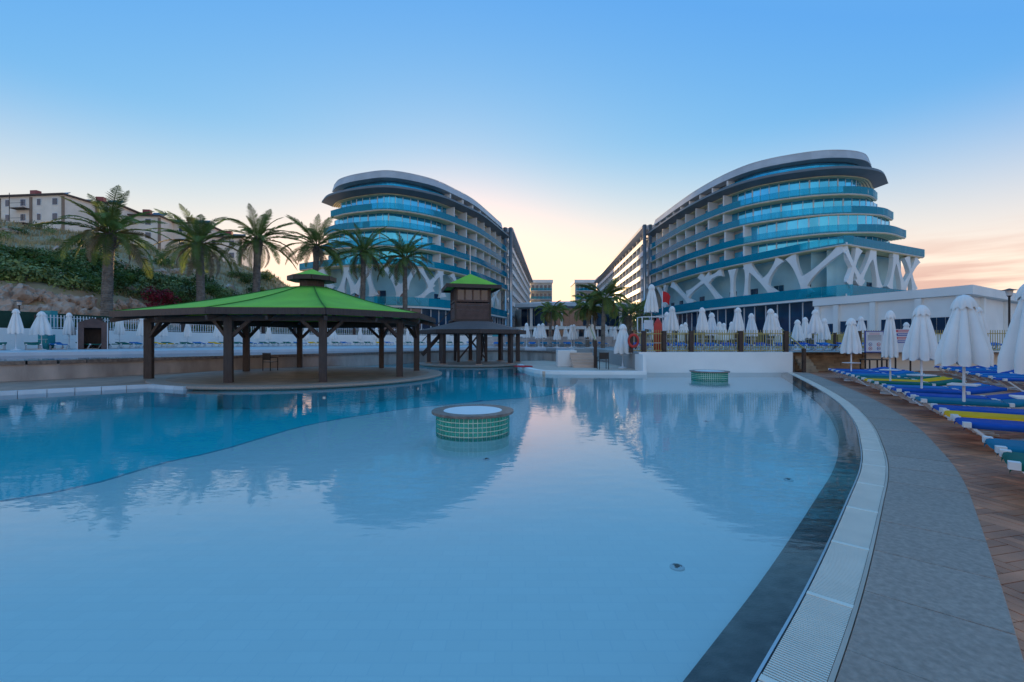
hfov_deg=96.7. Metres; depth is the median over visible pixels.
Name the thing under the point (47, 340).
cabinet
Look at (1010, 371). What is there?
sun lounger
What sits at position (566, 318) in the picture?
window pane
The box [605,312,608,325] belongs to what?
window pane
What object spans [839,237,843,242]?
window pane
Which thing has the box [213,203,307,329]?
palm tree
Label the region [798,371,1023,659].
timber deck
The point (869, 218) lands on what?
window pane
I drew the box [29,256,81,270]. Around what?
shrub
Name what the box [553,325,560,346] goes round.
parasol
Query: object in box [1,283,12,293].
boulder
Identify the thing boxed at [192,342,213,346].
sun lounger
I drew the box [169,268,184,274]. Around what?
boulder
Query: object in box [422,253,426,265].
window pane
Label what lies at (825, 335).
parasol
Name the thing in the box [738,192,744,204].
window pane
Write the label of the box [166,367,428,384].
island paving
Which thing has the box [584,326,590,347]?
parasol
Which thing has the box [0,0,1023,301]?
sky
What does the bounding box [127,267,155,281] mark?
shrub
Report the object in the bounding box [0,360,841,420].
pool water
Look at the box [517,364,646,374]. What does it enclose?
pool kerb
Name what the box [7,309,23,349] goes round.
parasol
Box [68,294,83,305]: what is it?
boulder
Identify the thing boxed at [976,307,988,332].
parasol
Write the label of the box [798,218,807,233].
window pane
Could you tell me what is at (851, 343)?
parasol
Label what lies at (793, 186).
window pane
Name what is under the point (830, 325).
window pane
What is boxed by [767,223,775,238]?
window pane
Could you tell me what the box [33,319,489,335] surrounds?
hedge
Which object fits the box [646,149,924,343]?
hotel
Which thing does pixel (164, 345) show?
sun lounger
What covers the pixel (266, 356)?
chair
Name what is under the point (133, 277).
shrub
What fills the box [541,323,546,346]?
parasol
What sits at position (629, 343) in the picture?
lifebuoy
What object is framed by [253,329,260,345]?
parasol
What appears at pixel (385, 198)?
window pane
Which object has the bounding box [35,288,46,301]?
boulder
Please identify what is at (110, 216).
palm tree
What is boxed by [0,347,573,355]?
pool rim
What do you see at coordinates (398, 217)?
window pane
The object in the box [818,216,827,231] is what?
window pane
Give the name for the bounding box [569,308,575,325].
window pane
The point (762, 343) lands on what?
sun lounger
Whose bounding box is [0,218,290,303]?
dry grass
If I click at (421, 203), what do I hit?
window pane
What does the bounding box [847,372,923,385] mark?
sun lounger
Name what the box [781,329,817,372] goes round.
steps
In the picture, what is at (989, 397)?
sun lounger
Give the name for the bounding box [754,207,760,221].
window pane
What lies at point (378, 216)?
window pane
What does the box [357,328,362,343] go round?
parasol
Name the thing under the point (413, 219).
window pane
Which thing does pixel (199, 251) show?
palm tree
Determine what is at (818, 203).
window pane
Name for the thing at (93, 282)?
shrub
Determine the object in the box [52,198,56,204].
window
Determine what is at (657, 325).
rescue board
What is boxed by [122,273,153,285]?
shrub
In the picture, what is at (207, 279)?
shrub
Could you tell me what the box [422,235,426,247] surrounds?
window pane
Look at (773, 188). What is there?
window pane
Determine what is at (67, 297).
boulder
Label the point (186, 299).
shrub
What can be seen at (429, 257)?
window pane
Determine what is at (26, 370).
pool wall
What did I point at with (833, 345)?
sun lounger
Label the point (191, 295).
shrub
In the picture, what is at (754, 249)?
window pane
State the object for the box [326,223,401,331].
palm tree
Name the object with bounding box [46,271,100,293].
shrub
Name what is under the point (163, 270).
boulder
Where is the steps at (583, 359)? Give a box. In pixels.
[570,327,596,367]
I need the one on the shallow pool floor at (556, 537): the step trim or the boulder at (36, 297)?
the step trim
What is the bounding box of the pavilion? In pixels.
[420,321,525,364]
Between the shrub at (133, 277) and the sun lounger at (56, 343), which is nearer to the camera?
the sun lounger at (56, 343)
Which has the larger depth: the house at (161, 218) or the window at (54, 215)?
the house at (161, 218)
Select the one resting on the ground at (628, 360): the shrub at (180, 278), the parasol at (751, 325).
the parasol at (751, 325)
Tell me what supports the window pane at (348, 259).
in the hotel at (452, 224)
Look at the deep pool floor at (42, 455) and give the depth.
10.81 m
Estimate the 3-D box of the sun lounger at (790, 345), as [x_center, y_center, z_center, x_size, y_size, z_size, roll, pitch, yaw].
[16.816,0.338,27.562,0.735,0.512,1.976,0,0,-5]
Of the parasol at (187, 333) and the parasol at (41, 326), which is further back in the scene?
the parasol at (187, 333)
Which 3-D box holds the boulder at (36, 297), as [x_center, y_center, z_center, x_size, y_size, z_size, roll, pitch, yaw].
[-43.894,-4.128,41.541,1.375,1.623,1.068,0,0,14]
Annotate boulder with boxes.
[0,227,21,233]
[0,287,10,299]
[0,296,24,310]
[0,299,13,308]
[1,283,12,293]
[10,283,33,304]
[14,304,23,309]
[20,305,40,311]
[29,287,39,300]
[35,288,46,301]
[37,304,52,311]
[42,291,59,303]
[45,302,60,312]
[52,297,75,313]
[56,293,70,301]
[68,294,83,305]
[74,306,91,314]
[78,298,93,309]
[82,295,97,309]
[88,307,100,315]
[115,299,127,309]
[125,296,139,308]
[153,268,170,274]
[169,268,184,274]
[224,284,235,289]
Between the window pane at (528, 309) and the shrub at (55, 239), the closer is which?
the shrub at (55, 239)
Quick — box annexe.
[813,285,1018,347]
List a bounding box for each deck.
[0,345,474,351]
[0,365,344,390]
[520,360,636,373]
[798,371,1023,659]
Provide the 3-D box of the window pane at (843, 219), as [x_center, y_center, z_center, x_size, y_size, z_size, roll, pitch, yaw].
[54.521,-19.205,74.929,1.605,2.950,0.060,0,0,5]
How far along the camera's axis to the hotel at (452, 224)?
88.31 m
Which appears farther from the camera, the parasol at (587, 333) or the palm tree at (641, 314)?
the palm tree at (641, 314)
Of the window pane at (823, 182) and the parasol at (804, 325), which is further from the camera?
the window pane at (823, 182)
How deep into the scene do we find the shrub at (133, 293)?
51.52 m
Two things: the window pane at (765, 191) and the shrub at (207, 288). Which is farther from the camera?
the window pane at (765, 191)
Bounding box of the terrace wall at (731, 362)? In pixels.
[635,352,792,372]
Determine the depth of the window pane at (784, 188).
79.59 m
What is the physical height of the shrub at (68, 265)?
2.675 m
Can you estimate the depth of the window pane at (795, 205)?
78.59 m
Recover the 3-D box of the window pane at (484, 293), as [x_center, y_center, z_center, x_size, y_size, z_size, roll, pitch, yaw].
[-1.947,-3.260,32.233,0.459,0.780,0.033,0,0,-14]
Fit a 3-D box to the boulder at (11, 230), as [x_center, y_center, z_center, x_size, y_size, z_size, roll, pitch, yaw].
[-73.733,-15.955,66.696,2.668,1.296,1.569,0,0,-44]
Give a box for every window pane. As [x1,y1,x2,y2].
[345,252,349,263]
[348,216,353,222]
[354,215,359,221]
[357,198,361,204]
[360,215,366,226]
[363,197,368,203]
[365,231,371,244]
[369,214,375,225]
[370,196,376,208]
[373,231,378,243]
[376,213,383,225]
[378,196,382,207]
[380,231,384,243]
[382,213,389,225]
[383,195,390,207]
[385,231,392,244]
[385,249,392,262]
[387,213,395,225]
[388,195,396,208]
[393,231,398,244]
[396,214,401,226]
[397,196,402,208]
[400,232,406,244]
[403,197,409,209]
[403,215,408,227]
[408,233,414,245]
[411,199,417,211]
[411,216,416,228]
[415,234,420,246]
[418,218,423,229]
[419,200,424,212]
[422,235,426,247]
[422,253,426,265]
[425,202,430,213]
[425,219,430,231]
[427,236,432,248]
[427,254,432,266]
[458,289,463,299]
[466,289,471,299]
[474,289,479,299]
[481,290,487,299]
[521,309,526,325]
[528,309,533,325]
[535,309,540,325]
[541,309,547,325]
[563,309,568,325]
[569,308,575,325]
[576,308,582,325]
[597,313,601,325]
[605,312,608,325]
[610,312,614,325]
[732,195,737,202]
[732,213,737,220]
[735,252,740,257]
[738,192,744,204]
[739,211,744,224]
[745,190,751,203]
[746,209,752,222]
[751,226,757,240]
[751,245,757,253]
[753,172,762,177]
[753,188,759,202]
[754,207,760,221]
[759,224,766,239]
[759,244,766,252]
[761,186,769,200]
[762,205,770,219]
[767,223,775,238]
[767,243,775,250]
[769,169,778,174]
[770,184,777,198]
[771,204,779,218]
[777,221,785,236]
[777,241,785,248]
[779,167,788,172]
[780,183,788,197]
[782,202,791,216]
[787,219,796,235]
[787,240,796,245]
[789,165,798,170]
[789,181,798,195]
[792,201,801,215]
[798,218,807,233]
[798,239,807,249]
[799,164,807,169]
[800,180,808,194]
[803,200,812,214]
[808,163,818,167]
[809,217,817,232]
[809,238,817,247]
[810,179,818,193]
[814,199,822,213]
[817,163,826,166]
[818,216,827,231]
[818,237,827,246]
[820,179,827,192]
[824,198,832,212]
[829,179,836,192]
[829,215,837,230]
[829,237,837,244]
[829,324,832,333]
[834,198,841,211]
[839,179,844,191]
[839,215,847,230]
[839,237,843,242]
[840,321,846,333]
[844,198,850,211]
[846,179,852,185]
[849,215,856,230]
[851,198,858,211]
[858,215,864,223]
[860,199,864,205]
[867,216,871,223]
[873,216,876,223]
[881,320,885,330]
[894,319,900,328]
[901,319,910,328]
[930,318,935,330]
[937,317,944,332]
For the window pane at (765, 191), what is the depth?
81.32 m
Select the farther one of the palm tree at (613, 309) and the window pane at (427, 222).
the window pane at (427, 222)
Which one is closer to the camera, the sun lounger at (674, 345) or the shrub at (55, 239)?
the sun lounger at (674, 345)
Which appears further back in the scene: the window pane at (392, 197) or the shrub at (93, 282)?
the window pane at (392, 197)
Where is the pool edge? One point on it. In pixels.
(882, 568)
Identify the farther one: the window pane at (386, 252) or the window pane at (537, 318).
the window pane at (537, 318)
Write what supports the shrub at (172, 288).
on the hillside
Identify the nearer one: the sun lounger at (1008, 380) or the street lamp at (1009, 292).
the sun lounger at (1008, 380)
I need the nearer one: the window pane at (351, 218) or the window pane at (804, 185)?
the window pane at (804, 185)
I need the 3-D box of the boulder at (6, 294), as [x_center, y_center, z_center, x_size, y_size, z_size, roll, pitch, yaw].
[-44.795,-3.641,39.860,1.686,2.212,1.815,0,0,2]
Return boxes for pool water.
[0,349,555,360]
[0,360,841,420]
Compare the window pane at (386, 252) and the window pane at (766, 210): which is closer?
the window pane at (766, 210)
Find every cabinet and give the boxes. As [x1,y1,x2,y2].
[38,334,54,349]
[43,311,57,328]
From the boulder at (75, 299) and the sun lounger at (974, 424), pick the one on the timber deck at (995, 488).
the sun lounger at (974, 424)
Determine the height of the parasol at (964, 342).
2.494 m
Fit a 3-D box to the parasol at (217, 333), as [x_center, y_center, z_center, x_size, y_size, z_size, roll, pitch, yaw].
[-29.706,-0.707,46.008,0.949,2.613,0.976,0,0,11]
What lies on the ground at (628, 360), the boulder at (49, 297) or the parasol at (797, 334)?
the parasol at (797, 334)
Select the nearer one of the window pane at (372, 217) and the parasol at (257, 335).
the parasol at (257, 335)
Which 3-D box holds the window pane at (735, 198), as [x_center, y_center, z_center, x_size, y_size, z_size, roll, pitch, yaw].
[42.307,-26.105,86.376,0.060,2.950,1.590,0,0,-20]
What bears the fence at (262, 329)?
on the boundary wall at (131, 336)
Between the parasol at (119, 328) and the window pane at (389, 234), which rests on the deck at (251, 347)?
the parasol at (119, 328)
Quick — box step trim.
[0,391,561,501]
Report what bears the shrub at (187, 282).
on the hillside
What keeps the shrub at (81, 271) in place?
on the hillside
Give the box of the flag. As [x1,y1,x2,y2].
[662,291,669,330]
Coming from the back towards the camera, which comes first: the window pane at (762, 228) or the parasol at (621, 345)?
the window pane at (762, 228)
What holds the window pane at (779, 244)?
in the hotel at (788, 239)
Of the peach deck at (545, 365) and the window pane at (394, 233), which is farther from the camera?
the window pane at (394, 233)
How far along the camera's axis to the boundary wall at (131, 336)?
47.73 m
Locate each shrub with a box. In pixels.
[0,230,14,239]
[0,245,34,257]
[0,246,43,257]
[0,251,42,262]
[0,255,55,284]
[0,263,24,280]
[0,265,12,283]
[3,257,35,266]
[8,226,30,234]
[8,245,51,264]
[8,255,57,270]
[22,220,54,229]
[22,261,66,285]
[24,248,50,258]
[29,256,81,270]
[30,252,83,274]
[33,247,69,256]
[37,254,98,273]
[40,259,84,271]
[42,228,56,233]
[43,247,83,261]
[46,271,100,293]
[48,236,67,242]
[52,262,100,280]
[58,265,100,277]
[59,251,93,270]
[60,270,101,289]
[63,272,119,295]
[70,246,101,263]
[73,239,98,246]
[74,254,116,269]
[79,250,124,263]
[81,267,135,293]
[86,262,120,275]
[97,260,135,274]
[114,270,143,287]
[115,262,150,282]
[115,278,152,297]
[117,288,147,299]
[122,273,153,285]
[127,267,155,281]
[140,286,173,304]
[140,301,157,307]
[144,275,170,287]
[144,286,188,304]
[152,254,177,268]
[158,274,179,283]
[159,281,187,292]
[161,283,181,296]
[162,295,194,304]
[166,273,194,287]
[166,295,186,303]
[174,282,196,297]
[176,286,205,299]
[179,277,195,289]
[188,271,216,284]
[205,280,222,291]
[205,284,223,296]
[211,292,230,298]
[212,286,233,295]
[216,290,234,295]
[226,267,252,278]
[227,270,242,277]
[238,274,252,283]
[245,284,265,292]
[260,269,277,282]
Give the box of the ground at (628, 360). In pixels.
[483,344,1000,371]
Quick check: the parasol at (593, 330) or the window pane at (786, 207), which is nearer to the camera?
the parasol at (593, 330)
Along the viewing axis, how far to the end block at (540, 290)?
238.00 m
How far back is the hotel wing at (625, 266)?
146.14 m
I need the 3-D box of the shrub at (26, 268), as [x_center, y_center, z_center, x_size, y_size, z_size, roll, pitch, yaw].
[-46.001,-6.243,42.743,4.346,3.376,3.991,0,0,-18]
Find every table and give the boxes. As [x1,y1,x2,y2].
[432,404,513,452]
[689,370,729,379]
[859,359,888,368]
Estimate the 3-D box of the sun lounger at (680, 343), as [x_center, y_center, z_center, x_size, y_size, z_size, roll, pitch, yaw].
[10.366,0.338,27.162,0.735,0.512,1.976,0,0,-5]
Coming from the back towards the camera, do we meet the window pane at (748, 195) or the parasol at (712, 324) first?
the window pane at (748, 195)
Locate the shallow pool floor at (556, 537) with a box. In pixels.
[0,389,838,681]
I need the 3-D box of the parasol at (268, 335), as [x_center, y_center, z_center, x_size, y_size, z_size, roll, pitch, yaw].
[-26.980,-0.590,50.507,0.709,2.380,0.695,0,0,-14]
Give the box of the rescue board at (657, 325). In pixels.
[654,318,661,351]
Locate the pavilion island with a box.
[419,360,519,366]
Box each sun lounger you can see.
[0,342,6,349]
[24,342,41,349]
[49,342,69,349]
[75,342,100,348]
[108,344,121,348]
[115,342,142,348]
[129,342,157,347]
[154,342,174,347]
[161,342,186,347]
[180,342,201,347]
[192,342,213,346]
[259,342,276,346]
[667,342,681,349]
[673,342,698,349]
[694,342,715,349]
[705,342,732,349]
[720,342,747,349]
[735,342,764,349]
[754,342,781,349]
[774,342,806,350]
[795,342,829,350]
[816,342,840,350]
[828,367,888,378]
[832,368,894,378]
[837,370,903,381]
[842,370,913,383]
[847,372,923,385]
[856,374,940,389]
[863,376,952,390]
[870,378,966,395]
[882,383,990,401]
[889,385,1007,405]
[905,391,1023,413]
[913,395,1023,417]
[931,403,1023,433]
[933,365,996,374]
[940,366,996,376]
[942,409,1023,436]
[948,368,996,378]
[953,416,1023,435]
[957,370,1013,381]
[967,372,1023,384]
[978,374,1023,387]
[982,436,1023,454]
[991,377,1023,391]
[999,449,1023,473]
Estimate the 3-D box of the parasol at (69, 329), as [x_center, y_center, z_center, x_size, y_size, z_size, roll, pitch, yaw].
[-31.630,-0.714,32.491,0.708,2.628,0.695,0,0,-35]
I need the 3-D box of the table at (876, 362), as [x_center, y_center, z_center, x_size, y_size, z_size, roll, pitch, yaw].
[17.000,1.215,21.400,0.900,0.730,0.650,0,0,0]
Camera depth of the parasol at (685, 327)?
35.88 m
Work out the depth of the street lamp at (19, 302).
34.46 m
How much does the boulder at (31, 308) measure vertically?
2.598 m
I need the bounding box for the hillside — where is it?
[0,221,309,333]
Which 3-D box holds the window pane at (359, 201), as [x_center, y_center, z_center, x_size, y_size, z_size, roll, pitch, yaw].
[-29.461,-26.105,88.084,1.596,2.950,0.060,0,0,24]
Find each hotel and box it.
[299,170,509,335]
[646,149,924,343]
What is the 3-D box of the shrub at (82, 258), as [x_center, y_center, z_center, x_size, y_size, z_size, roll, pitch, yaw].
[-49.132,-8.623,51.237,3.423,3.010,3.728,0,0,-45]
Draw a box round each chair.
[262,353,277,370]
[597,352,608,368]
[637,316,664,332]
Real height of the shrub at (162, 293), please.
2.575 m
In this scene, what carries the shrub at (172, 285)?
on the hillside
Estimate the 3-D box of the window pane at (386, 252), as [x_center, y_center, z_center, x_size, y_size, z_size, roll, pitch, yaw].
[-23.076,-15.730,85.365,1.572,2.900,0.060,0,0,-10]
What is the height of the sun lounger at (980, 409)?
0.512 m
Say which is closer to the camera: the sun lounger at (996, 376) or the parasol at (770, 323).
the sun lounger at (996, 376)
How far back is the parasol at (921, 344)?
11.37 m
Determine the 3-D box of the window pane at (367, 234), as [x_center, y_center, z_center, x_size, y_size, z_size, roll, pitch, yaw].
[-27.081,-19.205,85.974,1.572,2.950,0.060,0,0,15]
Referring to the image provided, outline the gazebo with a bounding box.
[109,269,435,382]
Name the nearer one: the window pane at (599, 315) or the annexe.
the annexe
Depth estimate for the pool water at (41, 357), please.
23.38 m
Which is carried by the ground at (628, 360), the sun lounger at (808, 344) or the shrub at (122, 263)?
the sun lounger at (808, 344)
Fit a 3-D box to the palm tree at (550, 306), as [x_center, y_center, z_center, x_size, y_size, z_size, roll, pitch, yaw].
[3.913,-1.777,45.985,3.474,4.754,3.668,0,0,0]
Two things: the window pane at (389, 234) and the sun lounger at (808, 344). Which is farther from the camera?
the window pane at (389, 234)
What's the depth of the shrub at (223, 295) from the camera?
61.96 m
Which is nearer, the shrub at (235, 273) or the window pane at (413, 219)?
the shrub at (235, 273)
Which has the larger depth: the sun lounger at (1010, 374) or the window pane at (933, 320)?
the window pane at (933, 320)
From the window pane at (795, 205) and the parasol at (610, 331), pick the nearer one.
the parasol at (610, 331)
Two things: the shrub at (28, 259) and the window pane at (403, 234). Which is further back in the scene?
the window pane at (403, 234)
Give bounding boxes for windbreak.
[0,310,111,329]
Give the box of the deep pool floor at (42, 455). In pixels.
[0,385,559,499]
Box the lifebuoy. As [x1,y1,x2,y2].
[627,333,638,347]
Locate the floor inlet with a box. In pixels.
[670,563,684,570]
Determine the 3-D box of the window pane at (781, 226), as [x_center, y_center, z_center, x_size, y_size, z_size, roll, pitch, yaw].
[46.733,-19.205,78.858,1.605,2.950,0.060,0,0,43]
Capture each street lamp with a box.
[15,300,23,310]
[1001,288,1017,326]
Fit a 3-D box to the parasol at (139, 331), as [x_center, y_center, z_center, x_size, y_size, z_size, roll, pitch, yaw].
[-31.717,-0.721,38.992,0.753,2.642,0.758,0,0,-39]
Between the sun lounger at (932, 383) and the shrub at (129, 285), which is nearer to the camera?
the sun lounger at (932, 383)
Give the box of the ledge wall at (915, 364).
[862,351,999,370]
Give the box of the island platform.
[145,367,441,389]
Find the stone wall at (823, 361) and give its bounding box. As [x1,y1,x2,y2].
[795,353,863,370]
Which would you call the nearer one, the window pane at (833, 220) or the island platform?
the island platform
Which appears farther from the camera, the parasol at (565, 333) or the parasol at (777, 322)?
the parasol at (565, 333)
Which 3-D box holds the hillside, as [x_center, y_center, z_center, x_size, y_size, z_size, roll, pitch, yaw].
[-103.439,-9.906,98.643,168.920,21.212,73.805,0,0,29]
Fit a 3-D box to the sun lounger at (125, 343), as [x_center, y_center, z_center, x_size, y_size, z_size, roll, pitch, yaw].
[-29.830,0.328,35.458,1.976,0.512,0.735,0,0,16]
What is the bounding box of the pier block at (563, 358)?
[556,350,576,365]
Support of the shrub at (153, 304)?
on the hillside
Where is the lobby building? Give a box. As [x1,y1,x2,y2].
[515,301,635,339]
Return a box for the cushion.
[514,365,532,366]
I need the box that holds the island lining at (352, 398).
[217,389,423,408]
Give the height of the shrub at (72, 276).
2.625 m
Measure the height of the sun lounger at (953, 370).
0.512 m
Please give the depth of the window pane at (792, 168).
79.44 m
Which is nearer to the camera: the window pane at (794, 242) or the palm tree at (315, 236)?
the palm tree at (315, 236)
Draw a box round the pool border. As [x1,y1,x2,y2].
[0,384,191,395]
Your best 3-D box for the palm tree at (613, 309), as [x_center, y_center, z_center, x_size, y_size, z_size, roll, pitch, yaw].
[7.757,-2.221,37.860,4.228,5.642,4.247,0,0,39]
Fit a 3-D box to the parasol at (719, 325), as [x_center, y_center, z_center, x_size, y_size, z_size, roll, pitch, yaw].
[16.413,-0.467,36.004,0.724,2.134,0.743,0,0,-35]
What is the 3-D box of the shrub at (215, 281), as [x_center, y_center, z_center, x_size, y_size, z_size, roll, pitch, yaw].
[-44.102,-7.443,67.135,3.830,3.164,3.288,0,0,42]
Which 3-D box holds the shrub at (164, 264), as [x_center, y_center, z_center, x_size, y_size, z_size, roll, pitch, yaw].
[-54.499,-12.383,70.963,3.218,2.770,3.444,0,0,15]
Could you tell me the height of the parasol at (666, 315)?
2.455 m
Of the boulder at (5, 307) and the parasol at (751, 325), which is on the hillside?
the boulder at (5, 307)
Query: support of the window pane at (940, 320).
in the annexe
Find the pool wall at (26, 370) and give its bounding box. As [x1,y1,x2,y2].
[0,350,555,381]
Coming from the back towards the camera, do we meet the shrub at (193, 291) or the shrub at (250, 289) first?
the shrub at (250, 289)
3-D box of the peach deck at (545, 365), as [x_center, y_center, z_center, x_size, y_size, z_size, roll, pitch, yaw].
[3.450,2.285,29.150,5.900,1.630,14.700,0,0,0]
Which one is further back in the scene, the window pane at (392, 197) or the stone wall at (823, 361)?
the window pane at (392, 197)
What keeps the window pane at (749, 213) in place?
in the hotel at (788, 239)
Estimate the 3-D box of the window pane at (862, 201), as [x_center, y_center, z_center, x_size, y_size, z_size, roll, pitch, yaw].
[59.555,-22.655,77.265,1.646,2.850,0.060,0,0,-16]
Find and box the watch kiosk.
[421,245,501,361]
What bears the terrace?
on the ground at (628, 360)
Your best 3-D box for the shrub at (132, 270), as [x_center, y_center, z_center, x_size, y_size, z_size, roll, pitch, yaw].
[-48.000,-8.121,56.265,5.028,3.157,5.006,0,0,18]
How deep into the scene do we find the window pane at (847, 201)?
76.77 m
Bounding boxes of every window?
[20,199,24,205]
[20,214,24,220]
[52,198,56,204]
[52,213,56,219]
[377,291,380,303]
[381,291,385,303]
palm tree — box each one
[27,185,171,329]
[142,203,248,332]
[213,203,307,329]
[281,214,351,329]
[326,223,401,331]
[377,231,434,333]
[534,300,566,336]
[540,302,570,330]
[569,297,608,346]
[572,289,614,346]
[576,277,633,347]
[607,300,649,332]
[625,298,654,336]
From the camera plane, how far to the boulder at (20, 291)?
40.56 m
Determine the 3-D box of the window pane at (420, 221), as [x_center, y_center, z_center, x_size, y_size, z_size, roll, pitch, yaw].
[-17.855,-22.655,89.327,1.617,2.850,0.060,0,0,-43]
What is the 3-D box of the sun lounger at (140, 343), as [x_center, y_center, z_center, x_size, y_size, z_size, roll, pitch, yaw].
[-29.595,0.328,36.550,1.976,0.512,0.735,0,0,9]
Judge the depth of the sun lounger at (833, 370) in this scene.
18.45 m
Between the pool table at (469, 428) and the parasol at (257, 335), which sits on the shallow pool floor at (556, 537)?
the pool table at (469, 428)
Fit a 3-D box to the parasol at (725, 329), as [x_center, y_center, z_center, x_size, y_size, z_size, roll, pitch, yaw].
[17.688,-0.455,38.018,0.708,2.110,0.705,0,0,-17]
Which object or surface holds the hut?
on the deck at (251, 347)
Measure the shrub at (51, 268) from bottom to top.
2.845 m
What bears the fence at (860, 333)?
on the ground at (628, 360)
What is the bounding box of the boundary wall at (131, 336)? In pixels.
[0,328,491,349]
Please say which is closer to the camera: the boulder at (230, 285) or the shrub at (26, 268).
the shrub at (26, 268)
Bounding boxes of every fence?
[34,315,432,334]
[628,330,788,352]
[635,332,863,348]
[858,330,1005,350]
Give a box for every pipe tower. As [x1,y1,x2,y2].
[503,227,511,336]
[643,224,651,336]
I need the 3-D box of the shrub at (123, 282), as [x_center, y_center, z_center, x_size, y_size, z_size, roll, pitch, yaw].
[-44.599,-6.475,49.916,4.649,3.528,4.345,0,0,18]
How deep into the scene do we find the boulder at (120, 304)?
47.99 m
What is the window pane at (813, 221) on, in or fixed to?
in the hotel at (788, 239)
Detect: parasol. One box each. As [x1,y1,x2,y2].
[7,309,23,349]
[29,311,52,349]
[62,313,75,348]
[114,321,124,348]
[136,319,142,346]
[157,323,168,347]
[183,324,191,346]
[213,326,222,346]
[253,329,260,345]
[265,327,271,338]
[303,328,310,345]
[328,331,337,345]
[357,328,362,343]
[373,328,378,345]
[405,329,409,345]
[522,323,529,346]
[535,324,542,346]
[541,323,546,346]
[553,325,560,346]
[563,327,567,336]
[568,325,574,347]
[573,324,577,347]
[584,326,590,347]
[589,324,595,347]
[605,325,608,336]
[609,327,612,336]
[612,327,617,339]
[614,324,631,368]
[644,284,657,351]
[663,312,671,349]
[665,306,678,349]
[678,324,682,341]
[680,322,688,340]
[696,307,708,349]
[705,313,717,349]
[715,322,723,348]
[722,323,728,346]
[728,322,732,339]
[731,307,743,332]
[745,313,757,349]
[763,309,777,349]
[769,313,781,349]
[791,320,804,349]
[801,317,811,349]
[807,309,823,349]
[818,318,830,349]
[840,318,861,380]
[856,316,866,337]
[879,310,901,394]
[902,305,937,403]
[903,322,909,328]
[934,295,993,420]
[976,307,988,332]
[997,284,1023,440]
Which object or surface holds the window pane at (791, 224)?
in the hotel at (788, 239)
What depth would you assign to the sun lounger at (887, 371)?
17.53 m
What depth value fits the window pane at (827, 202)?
76.97 m
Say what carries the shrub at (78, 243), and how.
on the hillside
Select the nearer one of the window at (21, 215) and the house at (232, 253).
the window at (21, 215)
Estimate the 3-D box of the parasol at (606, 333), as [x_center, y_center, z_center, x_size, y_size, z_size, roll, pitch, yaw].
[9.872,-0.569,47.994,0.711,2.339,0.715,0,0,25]
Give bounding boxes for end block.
[530,280,552,301]
[570,280,595,300]
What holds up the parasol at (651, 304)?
on the ground at (628, 360)
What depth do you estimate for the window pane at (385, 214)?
85.79 m
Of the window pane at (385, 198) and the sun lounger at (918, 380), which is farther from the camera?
the window pane at (385, 198)
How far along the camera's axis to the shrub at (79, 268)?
47.82 m
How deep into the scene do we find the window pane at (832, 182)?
77.29 m
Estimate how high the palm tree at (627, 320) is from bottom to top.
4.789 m
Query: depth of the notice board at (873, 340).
21.98 m
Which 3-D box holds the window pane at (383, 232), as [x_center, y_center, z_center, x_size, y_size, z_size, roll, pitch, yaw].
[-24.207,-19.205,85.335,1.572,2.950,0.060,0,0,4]
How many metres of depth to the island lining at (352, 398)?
15.38 m
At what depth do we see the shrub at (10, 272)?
41.65 m
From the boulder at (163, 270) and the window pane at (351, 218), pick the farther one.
the window pane at (351, 218)
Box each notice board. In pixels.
[864,331,883,368]
[895,329,910,370]
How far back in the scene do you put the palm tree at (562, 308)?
47.73 m
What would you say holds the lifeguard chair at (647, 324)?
on the ground at (628, 360)
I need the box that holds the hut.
[77,318,108,348]
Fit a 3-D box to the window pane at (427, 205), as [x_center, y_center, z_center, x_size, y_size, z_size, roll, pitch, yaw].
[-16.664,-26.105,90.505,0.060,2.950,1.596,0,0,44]
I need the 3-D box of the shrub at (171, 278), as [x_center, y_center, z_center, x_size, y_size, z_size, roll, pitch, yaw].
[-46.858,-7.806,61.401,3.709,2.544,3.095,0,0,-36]
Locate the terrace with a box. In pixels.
[487,337,650,346]
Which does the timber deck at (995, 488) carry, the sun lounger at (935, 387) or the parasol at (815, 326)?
the sun lounger at (935, 387)
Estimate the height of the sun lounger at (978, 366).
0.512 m
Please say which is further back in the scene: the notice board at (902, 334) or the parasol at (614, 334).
the parasol at (614, 334)
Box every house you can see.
[0,190,94,232]
[86,197,139,236]
[127,209,172,250]
[172,217,224,253]
[212,231,253,267]
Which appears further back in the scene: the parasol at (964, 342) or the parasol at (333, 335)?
the parasol at (333, 335)
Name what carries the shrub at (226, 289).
on the hillside
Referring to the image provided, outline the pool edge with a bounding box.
[683,372,1023,681]
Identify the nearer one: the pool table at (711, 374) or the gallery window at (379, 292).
the pool table at (711, 374)
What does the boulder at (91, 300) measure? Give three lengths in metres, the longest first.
1.885 x 1.688 x 1.277 m
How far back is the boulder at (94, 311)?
43.49 m
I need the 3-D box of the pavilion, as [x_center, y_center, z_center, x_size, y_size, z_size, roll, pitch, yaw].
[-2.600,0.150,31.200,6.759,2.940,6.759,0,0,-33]
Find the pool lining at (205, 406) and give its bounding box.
[4,400,216,416]
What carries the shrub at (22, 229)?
on the hillside
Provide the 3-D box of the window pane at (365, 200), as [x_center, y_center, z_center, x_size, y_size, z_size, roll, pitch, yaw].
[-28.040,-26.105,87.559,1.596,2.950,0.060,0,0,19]
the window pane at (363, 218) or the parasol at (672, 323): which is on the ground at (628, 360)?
the parasol at (672, 323)
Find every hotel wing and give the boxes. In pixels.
[501,228,532,336]
[594,225,660,341]
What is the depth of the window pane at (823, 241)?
75.52 m
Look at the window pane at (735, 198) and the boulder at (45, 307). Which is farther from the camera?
the window pane at (735, 198)
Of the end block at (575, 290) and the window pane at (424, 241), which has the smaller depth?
the window pane at (424, 241)

